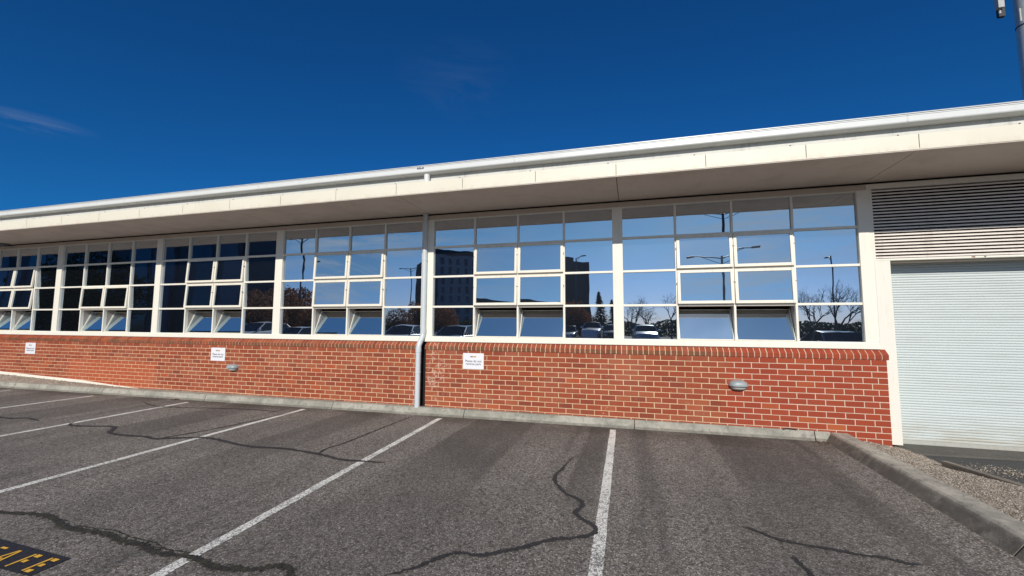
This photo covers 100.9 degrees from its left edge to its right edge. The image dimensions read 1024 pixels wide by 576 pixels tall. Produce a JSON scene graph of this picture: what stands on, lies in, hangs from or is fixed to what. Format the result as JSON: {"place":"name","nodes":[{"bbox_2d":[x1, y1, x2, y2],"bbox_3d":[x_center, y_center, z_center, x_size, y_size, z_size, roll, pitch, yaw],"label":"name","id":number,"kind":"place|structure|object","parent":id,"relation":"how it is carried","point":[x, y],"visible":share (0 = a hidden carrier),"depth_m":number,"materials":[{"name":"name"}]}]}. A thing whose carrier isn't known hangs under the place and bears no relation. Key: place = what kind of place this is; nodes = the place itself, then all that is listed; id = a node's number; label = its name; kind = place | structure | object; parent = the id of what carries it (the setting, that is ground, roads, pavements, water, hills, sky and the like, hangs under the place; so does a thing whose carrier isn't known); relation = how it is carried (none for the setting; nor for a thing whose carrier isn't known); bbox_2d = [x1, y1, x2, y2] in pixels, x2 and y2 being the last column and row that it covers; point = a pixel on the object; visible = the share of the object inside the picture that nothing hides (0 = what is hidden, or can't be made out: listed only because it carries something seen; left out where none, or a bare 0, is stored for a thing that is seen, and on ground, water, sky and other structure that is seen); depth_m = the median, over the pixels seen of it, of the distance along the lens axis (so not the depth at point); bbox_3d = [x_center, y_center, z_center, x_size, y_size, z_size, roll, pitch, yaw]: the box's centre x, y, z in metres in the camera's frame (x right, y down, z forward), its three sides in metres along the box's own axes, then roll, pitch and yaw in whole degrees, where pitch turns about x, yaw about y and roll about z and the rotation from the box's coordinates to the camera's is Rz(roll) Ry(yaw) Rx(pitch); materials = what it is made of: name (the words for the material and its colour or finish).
{"place":"outdoors","nodes":[
{"label":"outdoors","id":0,"kind":"place"},
{"bbox_2d":[0,374,129,388],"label":"gravel verge","id":1,"kind":"structure","parent":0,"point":[25,380],"depth_m":10.81,"materials":[{"name":"beige gravel"}]},
{"bbox_2d":[0,0,1022,210],"label":"sky","id":2,"kind":"structure","parent":0,"point":[100,99],"materials":[{"name":"blue"}]},
{"bbox_2d":[0,388,1023,575],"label":"car park asphalt","id":3,"kind":"object","parent":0,"point":[102,485],"visible":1,"depth_m":4.03,"materials":[{"name":"grey asphalt"}]},
{"bbox_2d":[0,381,1023,561],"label":"kerb","id":4,"kind":"structure","parent":3,"relation":"on","point":[1001,530],"depth_m":6.46,"materials":[{"name":"concrete"}]},
{"bbox_2d":[923,455,1023,483],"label":"driveway","id":5,"kind":"structure","parent":0,"point":[984,463],"depth_m":5.36,"materials":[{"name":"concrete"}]},
{"bbox_2d":[893,444,1023,460],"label":"threshold slab","id":6,"kind":"structure","parent":5,"relation":"on","point":[929,450],"depth_m":5.79,"materials":[{"name":"concrete"}]},
{"bbox_2d":[941,461,1023,486],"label":"driveway edging","id":7,"kind":"object","parent":5,"relation":"on","point":[951,465],"visible":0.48,"depth_m":4.77,"materials":[{"name":"concrete"}]},
{"label":"ground","id":8,"kind":"structure","parent":0,"visible":0},
{"bbox_2d":[0,100,1023,451],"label":"building","id":9,"kind":"structure","parent":8,"relation":"on","point":[860,278],"depth_m":7.14,"materials":[{"name":"red brick"}]},
{"bbox_2d":[0,243,10,246],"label":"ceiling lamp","id":10,"kind":"object","parent":9,"relation":"attached to","point":[3,244],"visible":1,"depth_m":11.65,"materials":[{"name":"grey metal"}]},
{"bbox_2d":[0,246,58,330],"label":"window","id":11,"kind":"structure","parent":9,"relation":"in","point":[19,267],"depth_m":11.54,"materials":[{"name":"glass"}]},
{"bbox_2d":[25,343,35,353],"bbox_3d":[-12.712,1.590,11.156,0.406,0.290,0.006,-1,-5,16],"label":"wall sign","id":12,"kind":"object","parent":9,"relation":"attached to","point":[30,348],"visible":1,"depth_m":11.15,"materials":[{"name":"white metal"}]},
{"bbox_2d":[58,239,157,331],"bbox_3d":[-10.256,-0.025,10.799,3.406,2.285,0.314,-1,-5,16],"label":"window","id":13,"kind":"structure","parent":9,"relation":"in","point":[109,277],"depth_m":10.71,"materials":[{"name":"glass"}]},
{"bbox_2d":[158,231,276,333],"bbox_3d":[-6.807,-0.093,9.822,3.416,2.285,0.317,-1,-5,16],"label":"window","id":14,"kind":"structure","parent":9,"relation":"in","point":[207,272],"depth_m":9.71,"materials":[{"name":"glass"}]},
{"bbox_2d":[211,347,225,360],"bbox_3d":[-6.545,1.475,9.410,0.406,0.290,0.006,-1,-5,16],"label":"wall sign","id":15,"kind":"object","parent":9,"relation":"attached to","point":[217,354],"visible":1,"depth_m":9.41,"materials":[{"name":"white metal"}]},
{"bbox_2d":[226,364,238,371],"bbox_3d":[-6.118,1.743,9.211,0.274,0.170,0.118,-1,-5,16],"label":"wall lamp","id":16,"kind":"object","parent":9,"relation":"attached to","point":[233,367],"visible":1,"depth_m":9.19,"materials":[{"name":"plastic"}]},
{"bbox_2d":[280,221,422,335],"bbox_3d":[-3.364,-0.160,8.846,3.376,2.285,0.319,-1,-5,16],"label":"window","id":17,"kind":"structure","parent":9,"relation":"in","point":[339,267],"depth_m":8.74,"materials":[{"name":"glass"}]},
{"bbox_2d":[463,353,483,369],"bbox_3d":[-0.710,1.343,7.761,0.406,0.290,0.006,-1,-5,16],"label":"wall sign","id":18,"kind":"object","parent":9,"relation":"attached to","point":[473,360],"visible":1,"depth_m":7.76,"materials":[{"name":"white plastic"}]},
{"bbox_2d":[433,208,613,338],"bbox_3d":[0.133,-0.228,7.856,3.406,2.285,0.320,-1,-5,16],"label":"window","id":19,"kind":"structure","parent":9,"relation":"in","point":[477,260],"depth_m":7.74,"materials":[{"name":"glass"}]},
{"bbox_2d":[728,380,747,390],"bbox_3d":[3.488,1.506,6.497,0.274,0.170,0.118,-1,-5,16],"label":"wall lamp","id":20,"kind":"object","parent":9,"relation":"attached to","point":[738,385],"visible":1,"depth_m":6.48,"materials":[{"name":"plastic"}]},
{"bbox_2d":[622,191,863,341],"bbox_3d":[3.582,-0.295,6.880,3.436,2.285,0.320,-1,-5,16],"label":"window","id":21,"kind":"structure","parent":9,"relation":"in","point":[804,248],"depth_m":6.76,"materials":[{"name":"glass"}]},
{"bbox_2d":[890,257,1023,451],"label":"roller door","id":22,"kind":"structure","parent":9,"relation":"in","point":[959,326],"depth_m":6.13,"materials":[{"name":"metal"}]},
{"bbox_2d":[863,441,1023,522],"bbox_3d":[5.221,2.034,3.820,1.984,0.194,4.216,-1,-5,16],"label":"gravel","id":23,"kind":"structure","parent":8,"relation":"on","point":[913,457],"depth_m":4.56,"materials":[{"name":"grey gravel"}]},
{"bbox_2d":[994,0,1023,99],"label":"telecom mast","id":24,"kind":"object","parent":8,"relation":"on","point":[1018,7],"visible":1,"depth_m":22.19,"materials":[{"name":"metal"}]}
]}

